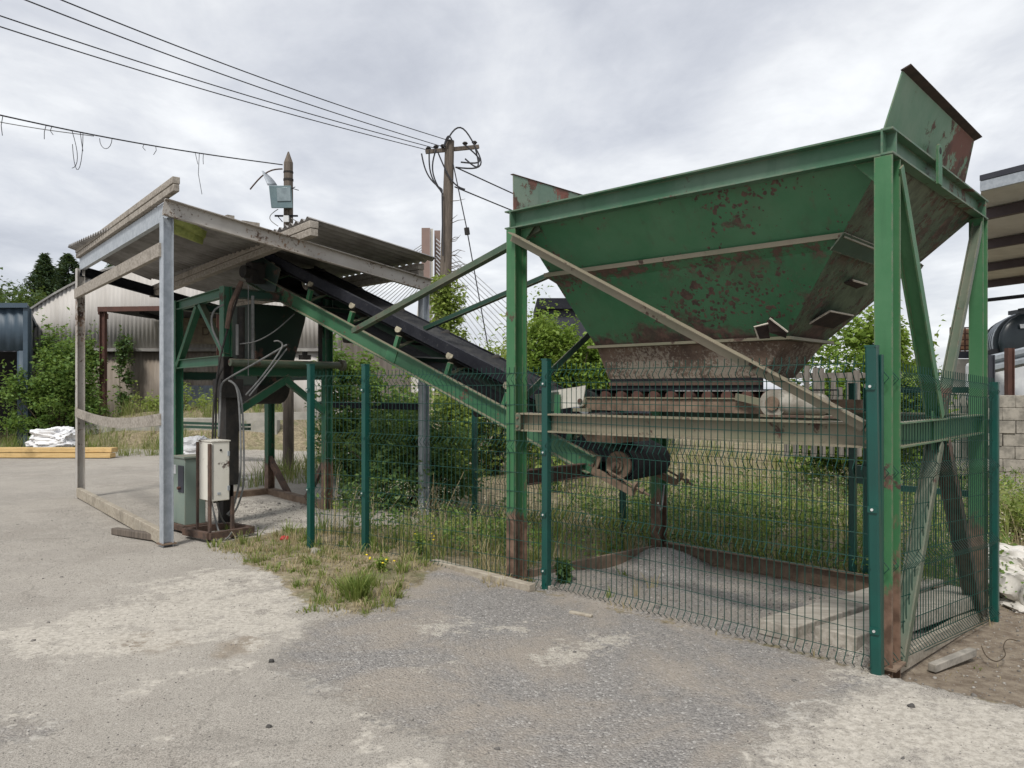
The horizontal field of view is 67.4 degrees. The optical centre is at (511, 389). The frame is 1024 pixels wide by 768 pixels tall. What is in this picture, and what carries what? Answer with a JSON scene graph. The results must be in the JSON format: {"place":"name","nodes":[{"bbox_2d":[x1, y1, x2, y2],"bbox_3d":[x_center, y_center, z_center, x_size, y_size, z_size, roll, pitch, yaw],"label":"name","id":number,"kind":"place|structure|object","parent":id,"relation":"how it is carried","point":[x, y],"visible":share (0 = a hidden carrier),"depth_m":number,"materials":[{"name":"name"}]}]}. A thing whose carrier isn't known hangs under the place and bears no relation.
{"place":"outdoors","nodes":[
{"label":"outdoors","id":0,"kind":"place"},
{"bbox_2d":[0,391,1023,767],"bbox_3d":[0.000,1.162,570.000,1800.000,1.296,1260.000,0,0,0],"label":"ground","id":1,"kind":"structure","parent":0,"point":[36,495],"depth_m":4.50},
{"bbox_2d":[0,267,10,299],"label":"broadleaf tree","id":2,"kind":"object","parent":1,"relation":"on","point":[4,284],"visible":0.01,"depth_m":43.55,"materials":[{"name":"green plant"}]},
{"bbox_2d":[0,303,36,446],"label":"blue shed","id":3,"kind":"structure","parent":1,"relation":"on","point":[18,322],"depth_m":20.00,"materials":[{"name":"blue metal"}]},
{"bbox_2d":[0,286,46,306],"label":"broadleaf tree","id":4,"kind":"object","parent":1,"relation":"on","point":[31,302],"visible":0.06,"depth_m":37.74,"materials":[{"name":"green plant"}]},
{"bbox_2d":[0,278,56,302],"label":"broadleaf tree","id":5,"kind":"object","parent":1,"relation":"on","point":[15,288],"visible":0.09,"depth_m":40.44,"materials":[{"name":"green plant"}]},
{"bbox_2d":[21,252,62,296],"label":"conifer tree","id":6,"kind":"object","parent":1,"relation":"on","point":[42,273],"visible":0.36,"depth_m":43.67,"materials":[{"name":"green plant"}]},
{"bbox_2d":[25,426,74,446],"bbox_3d":[-11.221,1.148,18.889,1.263,0.506,0.904,0,0,0],"label":"bulk bag","id":7,"kind":"object","parent":1,"relation":"on","point":[56,436],"visible":0.86,"depth_m":18.56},
{"bbox_2d":[0,453,115,457],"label":"timber beam","id":8,"kind":"structure","parent":1,"relation":"on","point":[54,455],"depth_m":17.92,"materials":[{"name":"brown wood"}]},
{"bbox_2d":[0,447,117,452],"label":"timber beam","id":9,"kind":"structure","parent":8,"relation":"on","point":[54,449],"depth_m":17.95,"materials":[{"name":"wood"}]},
{"bbox_2d":[0,307,119,444],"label":"shrub","id":10,"kind":"object","parent":1,"relation":"on","point":[44,415],"visible":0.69,"depth_m":19.95,"materials":[{"name":"green plant"}]},
{"bbox_2d":[51,253,79,286],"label":"conifer tree","id":11,"kind":"object","parent":1,"relation":"on","point":[68,263],"visible":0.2,"depth_m":45.63,"materials":[{"name":"green plant"}]},
{"bbox_2d":[32,320,108,427],"bbox_3d":[-12.906,-0.237,22.481,1.940,3.681,1.814,0,0,-40],"label":"shrub","id":12,"kind":"object","parent":1,"relation":"on","point":[94,354],"visible":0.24,"depth_m":22.39,"materials":[{"name":"green plant"}]},
{"bbox_2d":[111,527,152,540],"bbox_3d":[-4.061,1.560,8.312,0.795,0.070,0.080,0,0,30],"label":"loose timber","id":13,"kind":"object","parent":1,"relation":"on","point":[132,533],"visible":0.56,"depth_m":8.31,"materials":[{"name":"grey wood"}]},
{"bbox_2d":[97,306,218,416],"bbox_3d":[-10.728,-0.741,24.090,5.356,3.532,3.420,0,0,0],"label":"lean to","id":14,"kind":"object","parent":1,"relation":"on","point":[151,312],"visible":0.47,"depth_m":22.48,"materials":[{"name":"red metal"}]},
{"bbox_2d":[183,318,216,343],"bbox_3d":[-10.467,-1.977,25.557,1.538,0.882,0.146,0,0,0],"label":"faded sign","id":15,"kind":"object","parent":14,"relation":"attached to","point":[202,334],"visible":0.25,"depth_m":25.57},
{"bbox_2d":[130,380,217,412],"bbox_3d":[-9.137,0.121,21.514,3.304,1.151,1.424,0,0,0],"label":"shrub","id":16,"kind":"object","parent":1,"relation":"on","point":[149,398],"visible":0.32,"depth_m":21.52,"materials":[{"name":"green plant"}]},
{"bbox_2d":[85,418,279,434],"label":"retaining wall","id":17,"kind":"structure","parent":1,"relation":"on","point":[257,426],"depth_m":20.25,"materials":[{"name":"grey concrete"}]},
{"bbox_2d":[174,454,207,530],"bbox_3d":[-3.675,1.157,8.750,0.400,0.825,0.320,0,0,43],"label":"distribution box","id":18,"kind":"object","parent":1,"relation":"on","point":[184,490],"visible":0.73,"depth_m":8.62,"materials":[{"name":"grey paint"}]},
{"bbox_2d":[183,436,208,454],"bbox_3d":[-5.184,0.939,12.499,0.797,0.393,0.630,0,0,0],"label":"bulk bag","id":19,"kind":"object","parent":1,"relation":"on","point":[189,444],"visible":0.3,"depth_m":12.29,"materials":[{"name":"white fabric"}]},
{"bbox_2d":[183,425,250,429],"bbox_3d":[-6.925,0.862,17.650,2.568,0.065,0.100,0,0,30],"label":"steel rail","id":20,"kind":"object","parent":1,"relation":"on","point":[206,427],"visible":0.57,"depth_m":17.71,"materials":[{"name":"metal"}]},
{"bbox_2d":[183,421,250,425],"bbox_3d":[-7.003,0.782,17.850,2.584,0.062,0.100,0,0,30],"label":"steel rail","id":21,"kind":"object","parent":20,"relation":"on","point":[208,423],"visible":0.57,"depth_m":17.90,"materials":[{"name":"metal"}]},
{"bbox_2d":[182,439,254,541],"bbox_3d":[-3.164,1.069,8.342,0.631,1.062,0.560,0,0,37],"label":"control cabinet","id":22,"kind":"object","parent":1,"relation":"on","point":[212,470],"visible":1,"depth_m":8.20,"materials":[{"name":"beige metal"}]},
{"bbox_2d":[30,266,410,425],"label":"corrugated barn","id":23,"kind":"structure","parent":1,"relation":"on","point":[144,332],"depth_m":25.95,"materials":[{"name":"grey metal"}]},
{"bbox_2d":[111,325,136,416],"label":"climbing plant","id":24,"kind":"object","parent":23,"relation":"attached to","point":[123,345],"visible":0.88,"depth_m":25.45,"materials":[{"name":"green plant"}]},
{"bbox_2d":[241,476,262,481],"bbox_3d":[-4.598,1.608,13.600,0.689,0.172,0.490,0,0,0],"label":"plastic sheet","id":25,"kind":"object","parent":1,"relation":"on","point":[249,477],"visible":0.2,"depth_m":13.47,"materials":[{"name":"grey plastic"}]},
{"bbox_2d":[68,176,436,547],"bbox_3d":[-4.046,-0.174,10.615,5.415,3.949,3.421,0,0,44],"label":"open canopy","id":26,"kind":"object","parent":1,"relation":"on","point":[171,245],"visible":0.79,"depth_m":9.52,"materials":[{"name":"metal"}]},
{"bbox_2d":[174,280,346,522],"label":"batching tower","id":27,"kind":"structure","parent":1,"relation":"on","point":[254,359],"depth_m":10.10,"materials":[{"name":"green metal"}]},
{"bbox_2d":[250,152,298,472],"bbox_3d":[-4.508,-1.380,14.649,0.963,6.360,0.313,0,0,0],"label":"utility pole","id":28,"kind":"object","parent":1,"relation":"on","point":[288,404],"visible":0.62,"depth_m":14.62,"materials":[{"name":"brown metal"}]},
{"bbox_2d":[0,114,282,192],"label":"telephone wire","id":29,"kind":"object","parent":28,"relation":"attached to","point":[80,134],"visible":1,"depth_m":11.38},
{"bbox_2d":[262,171,292,207],"bbox_3d":[-4.436,-3.799,14.542,0.627,0.752,0.216,0,0,0],"label":"pole-mounted transformer","id":30,"kind":"object","parent":28,"relation":"attached to","point":[280,196],"visible":1,"depth_m":14.45,"materials":[{"name":"metal"}]},
{"bbox_2d":[214,411,358,420],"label":"concrete lintel","id":31,"kind":"structure","parent":1,"relation":"on","point":[278,416],"depth_m":16.19,"materials":[{"name":"grey concrete"}]},
{"bbox_2d":[310,547,320,553],"bbox_3d":[-1.897,1.561,7.422,0.115,0.075,0.083,0,0,0],"label":"rock","id":32,"kind":"object","parent":1,"relation":"on","point":[313,550],"visible":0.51,"depth_m":7.39,"materials":[{"name":"stone"}]},
{"bbox_2d":[366,552,394,572],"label":"weed","id":33,"kind":"object","parent":1,"relation":"on","point":[380,564],"visible":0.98,"depth_m":6.57,"materials":[{"name":"green plant"}]},
{"bbox_2d":[304,333,462,482],"bbox_3d":[-2.253,-0.038,13.540,2.797,3.657,1.766,0,0,0],"label":"shrub","id":34,"kind":"object","parent":1,"relation":"on","point":[345,389],"visible":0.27,"depth_m":13.27,"materials":[{"name":"green plant"}]},
{"bbox_2d":[319,375,500,513],"bbox_3d":[-1.494,0.783,10.675,2.681,2.086,1.788,0,0,0],"label":"shrub","id":35,"kind":"object","parent":1,"relation":"on","point":[438,456],"visible":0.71,"depth_m":10.47,"materials":[{"name":"green plant"}]},
{"bbox_2d":[412,528,434,554],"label":"weed","id":36,"kind":"object","parent":1,"relation":"on","point":[420,540],"visible":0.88,"depth_m":7.26,"materials":[{"name":"green plant"}]},
{"bbox_2d":[383,373,500,476],"bbox_3d":[-1.434,0.516,14.239,2.563,2.576,1.826,0,0,0],"label":"shrub","id":37,"kind":"object","parent":1,"relation":"on","point":[464,423],"visible":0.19,"depth_m":14.01,"materials":[{"name":"green plant"}]},
{"bbox_2d":[364,228,528,392],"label":"cable stayed bridge","id":38,"kind":"structure","parent":1,"relation":"on","point":[427,242],"depth_m":150.53,"materials":[{"name":"concrete"}]},
{"bbox_2d":[421,127,488,428],"bbox_3d":[-1.446,-2.612,20.615,2.082,9.027,1.462,0,0,0],"label":"utility pole","id":39,"kind":"object","parent":1,"relation":"on","point":[445,305],"visible":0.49,"depth_m":20.79,"materials":[{"name":"brown wood"}]},
{"bbox_2d":[0,26,425,149],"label":"overhead wire","id":40,"kind":"object","parent":39,"relation":"attached to","point":[193,86],"visible":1,"depth_m":14.69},
{"bbox_2d":[0,15,435,148],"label":"overhead wire","id":41,"kind":"object","parent":39,"relation":"attached to","point":[196,79],"visible":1,"depth_m":14.51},
{"bbox_2d":[25,0,441,146],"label":"overhead wire","id":42,"kind":"object","parent":39,"relation":"attached to","point":[210,69],"visible":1,"depth_m":13.97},
{"bbox_2d":[61,0,449,140],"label":"overhead wire","id":43,"kind":"object","parent":39,"relation":"attached to","point":[234,67],"visible":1,"depth_m":13.97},
{"bbox_2d":[454,186,510,209],"bbox_3d":[2.242,-5.636,27.499,0.036,0.251,15.063,0,0,30],"label":"overhead wire","id":44,"kind":"object","parent":39,"relation":"attached to","point":[482,198],"visible":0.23,"depth_m":22.17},
{"bbox_2d":[455,167,512,193],"bbox_3d":[2.254,-6.142,27.499,0.036,0.220,15.052,0,0,30],"label":"overhead wire","id":45,"kind":"object","parent":39,"relation":"attached to","point":[484,180],"visible":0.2,"depth_m":22.25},
{"bbox_2d":[431,559,534,591],"bbox_3d":[-0.276,1.570,6.543,0.075,0.060,1.260,0,0,-44],"label":"plank","id":46,"kind":"object","parent":1,"relation":"on","point":[514,583],"visible":0.77,"depth_m":6.40,"materials":[{"name":"beige wood"}]},
{"bbox_2d":[429,292,558,474],"bbox_3d":[-0.286,-0.027,14.656,2.771,3.726,1.480,0,0,-7],"label":"shrub","id":47,"kind":"object","parent":1,"relation":"on","point":[499,457],"visible":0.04,"depth_m":14.54,"materials":[{"name":"green plant"}]},
{"bbox_2d":[0,501,1023,767],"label":"grit","id":48,"kind":"object","parent":1,"relation":"on","point":[418,635],"visible":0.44,"depth_m":4.67,"materials":[{"name":"gravel"}]},
{"bbox_2d":[537,582,556,589],"bbox_3d":[0.282,1.588,6.208,0.060,0.035,0.199,0,0,-36],"label":"scrap","id":49,"kind":"object","parent":1,"relation":"on","point":[550,587],"visible":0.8,"depth_m":6.14,"materials":[{"name":"stone"}]},
{"bbox_2d":[532,445,564,492],"bbox_3d":[0.614,0.909,12.537,1.078,1.536,0.752,0,0,10],"label":"sapling","id":50,"kind":"object","parent":1,"relation":"on","point":[555,463],"visible":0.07,"depth_m":12.40,"materials":[{"name":"green plant"}]},
{"bbox_2d":[551,557,574,583],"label":"weed","id":51,"kind":"object","parent":1,"relation":"on","point":[562,571],"visible":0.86,"depth_m":6.42,"materials":[{"name":"green plant"}]},
{"bbox_2d":[527,284,609,482],"bbox_3d":[1.035,-0.150,13.417,2.547,3.816,1.377,0,0,0],"label":"shrub","id":52,"kind":"object","parent":1,"relation":"on","point":[542,334],"visible":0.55,"depth_m":13.28,"materials":[{"name":"green plant"}]},
{"bbox_2d":[569,610,592,617],"bbox_3d":[0.489,1.588,5.445,0.180,0.020,0.035,0,0,35],"label":"scrap","id":53,"kind":"object","parent":1,"relation":"on","point":[581,613],"visible":1,"depth_m":5.43,"materials":[{"name":"grey wood"}]},
{"bbox_2d":[306,345,883,675],"bbox_3d":[0.096,0.709,6.132,5.390,1.942,0.369,0,0,40],"label":"fence","id":54,"kind":"object","parent":1,"relation":"on","point":[873,506],"visible":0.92,"depth_m":5.45,"materials":[{"name":"metal"}]},
{"bbox_2d":[179,501,1023,702],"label":"rubble","id":55,"kind":"object","parent":1,"relation":"on","point":[973,694],"visible":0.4,"depth_m":8.66,"materials":[{"name":"stone"}]},
{"bbox_2d":[533,298,674,454],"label":"dark building","id":56,"kind":"structure","parent":1,"relation":"on","point":[562,306],"depth_m":19.00,"materials":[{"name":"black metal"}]},
{"bbox_2d":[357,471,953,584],"bbox_3d":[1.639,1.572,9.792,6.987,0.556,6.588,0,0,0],"label":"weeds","id":57,"kind":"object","parent":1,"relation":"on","point":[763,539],"visible":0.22,"depth_m":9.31,"materials":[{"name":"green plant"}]},
{"bbox_2d":[472,383,856,572],"bbox_3d":[1.278,0.944,8.582,4.952,2.012,0.076,0,0,43],"label":"fence","id":58,"kind":"object","parent":1,"relation":"on","point":[623,496],"visible":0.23,"depth_m":7.72,"materials":[{"name":"green metal"}]},
{"bbox_2d":[856,387,968,586],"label":"fence gate","id":59,"kind":"structure","parent":58,"relation":"attached to","point":[860,481],"depth_m":6.62,"materials":[{"name":"green metal"}]},
{"bbox_2d":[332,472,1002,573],"bbox_3d":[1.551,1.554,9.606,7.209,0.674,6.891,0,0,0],"label":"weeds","id":60,"kind":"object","parent":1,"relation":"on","point":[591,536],"visible":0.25,"depth_m":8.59,"materials":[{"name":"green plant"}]},
{"bbox_2d":[316,458,1023,597],"bbox_3d":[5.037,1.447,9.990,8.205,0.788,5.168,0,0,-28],"label":"weeds","id":61,"kind":"object","parent":1,"relation":"on","point":[756,521],"visible":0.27,"depth_m":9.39,"materials":[{"name":"green plant"}]},
{"bbox_2d":[338,459,1023,569],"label":"seed heads","id":62,"kind":"object","parent":1,"relation":"on","point":[716,506],"visible":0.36,"depth_m":8.89,"materials":[{"name":"beige plant"}]},
{"bbox_2d":[505,64,987,677],"bbox_3d":[1.768,0.022,6.295,3.371,3.756,2.442,0,0,43],"label":"aggregate hopper","id":63,"kind":"object","parent":1,"relation":"on","point":[803,254],"visible":0.81,"depth_m":5.55,"materials":[{"name":"green paint"}]},
{"bbox_2d":[239,226,693,510],"bbox_3d":[-1.084,-0.388,8.548,6.037,2.936,1.863,0,0,38],"label":"belt conveyor","id":64,"kind":"object","parent":63,"relation":"attached to","point":[398,336],"visible":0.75,"depth_m":8.54,"materials":[{"name":"metal"}]},
{"bbox_2d":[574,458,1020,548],"bbox_3d":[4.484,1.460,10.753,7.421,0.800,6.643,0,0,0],"label":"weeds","id":65,"kind":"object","parent":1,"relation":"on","point":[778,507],"visible":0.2,"depth_m":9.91,"materials":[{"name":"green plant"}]},
{"bbox_2d":[784,366,864,456],"bbox_3d":[4.943,0.316,11.559,1.843,1.364,0.142,0,0,0],"label":"paling fence","id":66,"kind":"object","parent":1,"relation":"on","point":[832,376],"visible":0.28,"depth_m":11.49,"materials":[{"name":"wood"}]},
{"bbox_2d":[758,576,942,642],"bbox_3d":[2.617,1.595,5.739,2.437,0.189,0.250,0,0,-41],"label":"sleeper","id":67,"kind":"object","parent":1,"relation":"on","point":[817,613],"visible":0.41,"depth_m":5.20,"materials":[{"name":"grey concrete"}]},
{"bbox_2d":[775,297,958,494],"bbox_3d":[6.077,-0.251,13.065,2.866,4.231,2.135,0,0,-21],"label":"shrub","id":68,"kind":"object","parent":1,"relation":"on","point":[860,338],"visible":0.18,"depth_m":12.78,"materials":[{"name":"green plant"}]},
{"bbox_2d":[815,585,975,650],"bbox_3d":[2.817,1.595,5.456,2.150,0.199,0.270,0,0,-40],"label":"sleeper","id":69,"kind":"object","parent":1,"relation":"on","point":[850,633],"visible":0.46,"depth_m":5.06,"materials":[{"name":"grey concrete"}]},
{"bbox_2d":[907,703,914,707],"bbox_3d":[2.007,1.588,3.860,0.036,0.025,0.029,0,0,0],"label":"rock","id":70,"kind":"object","parent":1,"relation":"on","point":[911,705],"visible":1,"depth_m":3.85,"materials":[{"name":"grey stone"}]},
{"bbox_2d":[879,354,999,666],"bbox_3d":[2.926,0.850,5.154,2.385,2.100,0.077,0,0,-44],"label":"fence","id":71,"kind":"object","parent":1,"relation":"on","point":[993,472],"visible":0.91,"depth_m":5.33,"materials":[{"name":"green metal"}]},
{"bbox_2d":[906,393,988,475],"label":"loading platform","id":72,"kind":"structure","parent":1,"relation":"on","point":[952,407],"depth_m":15.20,"materials":[{"name":"grey concrete"}]},
{"bbox_2d":[953,359,968,386],"bbox_3d":[10.279,-0.238,17.515,0.725,1.001,2.050,0,0,31],"label":"grey crate","id":73,"kind":"object","parent":72,"relation":"on","point":[961,365],"visible":0.21,"depth_m":16.80,"materials":[{"name":"plastic"}]},
{"bbox_2d":[988,308,1023,354],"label":"slurry tanker","id":74,"kind":"object","parent":72,"relation":"on","point":[1007,332],"visible":0.34,"depth_m":14.96,"materials":[{"name":"metal"}]},
{"bbox_2d":[928,647,976,672],"bbox_3d":[2.760,1.688,4.808,0.509,0.050,0.050,0,0,-34],"label":"scrap","id":75,"kind":"object","parent":1,"relation":"on","point":[950,660],"visible":1,"depth_m":4.77,"materials":[{"name":"concrete"}]},
{"bbox_2d":[937,476,1023,541],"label":"shrub","id":76,"kind":"object","parent":1,"relation":"on","point":[1011,504],"visible":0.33,"depth_m":8.80,"materials":[{"name":"green plant"}]},
{"bbox_2d":[965,363,1023,400],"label":"water container","id":77,"kind":"object","parent":1,"relation":"on","point":[1019,380],"visible":0.25,"depth_m":13.80,"materials":[{"name":"white plastic"}]},
{"bbox_2d":[981,639,1016,661],"bbox_3d":[3.170,1.692,5.034,0.161,0.021,0.598,0,0,42],"label":"root","id":78,"kind":"object","parent":1,"relation":"on","point":[1003,648],"visible":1,"depth_m":4.92,"materials":[{"name":"brown plant"}]},
{"bbox_2d":[980,164,1023,301],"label":"open barn roof","id":79,"kind":"structure","parent":1,"relation":"on","point":[1002,192],"depth_m":16.61,"materials":[{"name":"metal"}]},
{"bbox_2d":[988,395,1023,495],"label":"block wall","id":80,"kind":"structure","parent":1,"relation":"on","point":[1011,430],"depth_m":12.68,"materials":[{"name":"concrete"}]},
{"bbox_2d":[988,347,1023,394],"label":"crash barrier","id":81,"kind":"object","parent":80,"relation":"on","point":[1007,361],"visible":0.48,"depth_m":13.04,"materials":[{"name":"metal"}]},
{"bbox_2d":[988,543,1023,604],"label":"bulk bag","id":82,"kind":"object","parent":1,"relation":"on","point":[1015,556],"visible":0.55,"depth_m":6.45,"materials":[{"name":"white fabric"}]},
{"bbox_2d":[999,597,1023,612],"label":"bulk bag","id":83,"kind":"object","parent":1,"relation":"on","point":[1015,606],"visible":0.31,"depth_m":6.30,"materials":[{"name":"white fabric"}]},
{"bbox_2d":[0,393,1023,670],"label":"grass","id":84,"kind":"structure","parent":0,"point":[356,587],"depth_m":8.15,"materials":[{"name":"green plant"}]},
{"bbox_2d":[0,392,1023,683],"bbox_3d":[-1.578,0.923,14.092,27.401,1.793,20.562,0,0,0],"label":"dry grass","id":85,"kind":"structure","parent":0,"point":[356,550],"depth_m":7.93,"materials":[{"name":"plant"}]},
{"bbox_2d":[0,0,1023,390],"label":"sky","id":86,"kind":"structure","parent":0,"point":[578,96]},
{"bbox_2d":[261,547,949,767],"bbox_3d":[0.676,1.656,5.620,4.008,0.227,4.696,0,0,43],"label":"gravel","id":87,"kind":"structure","parent":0,"point":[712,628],"depth_m":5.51,"materials":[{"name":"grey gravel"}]},
{"bbox_2d":[949,327,968,357],"bbox_3d":[10.243,-1.066,17.459,0.543,0.743,1.613,0,0,32],"label":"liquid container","id":88,"kind":"object","parent":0,"point":[964,350],"visible":0.24,"depth_m":16.94,"materials":[{"name":"brown plastic"}]}
]}

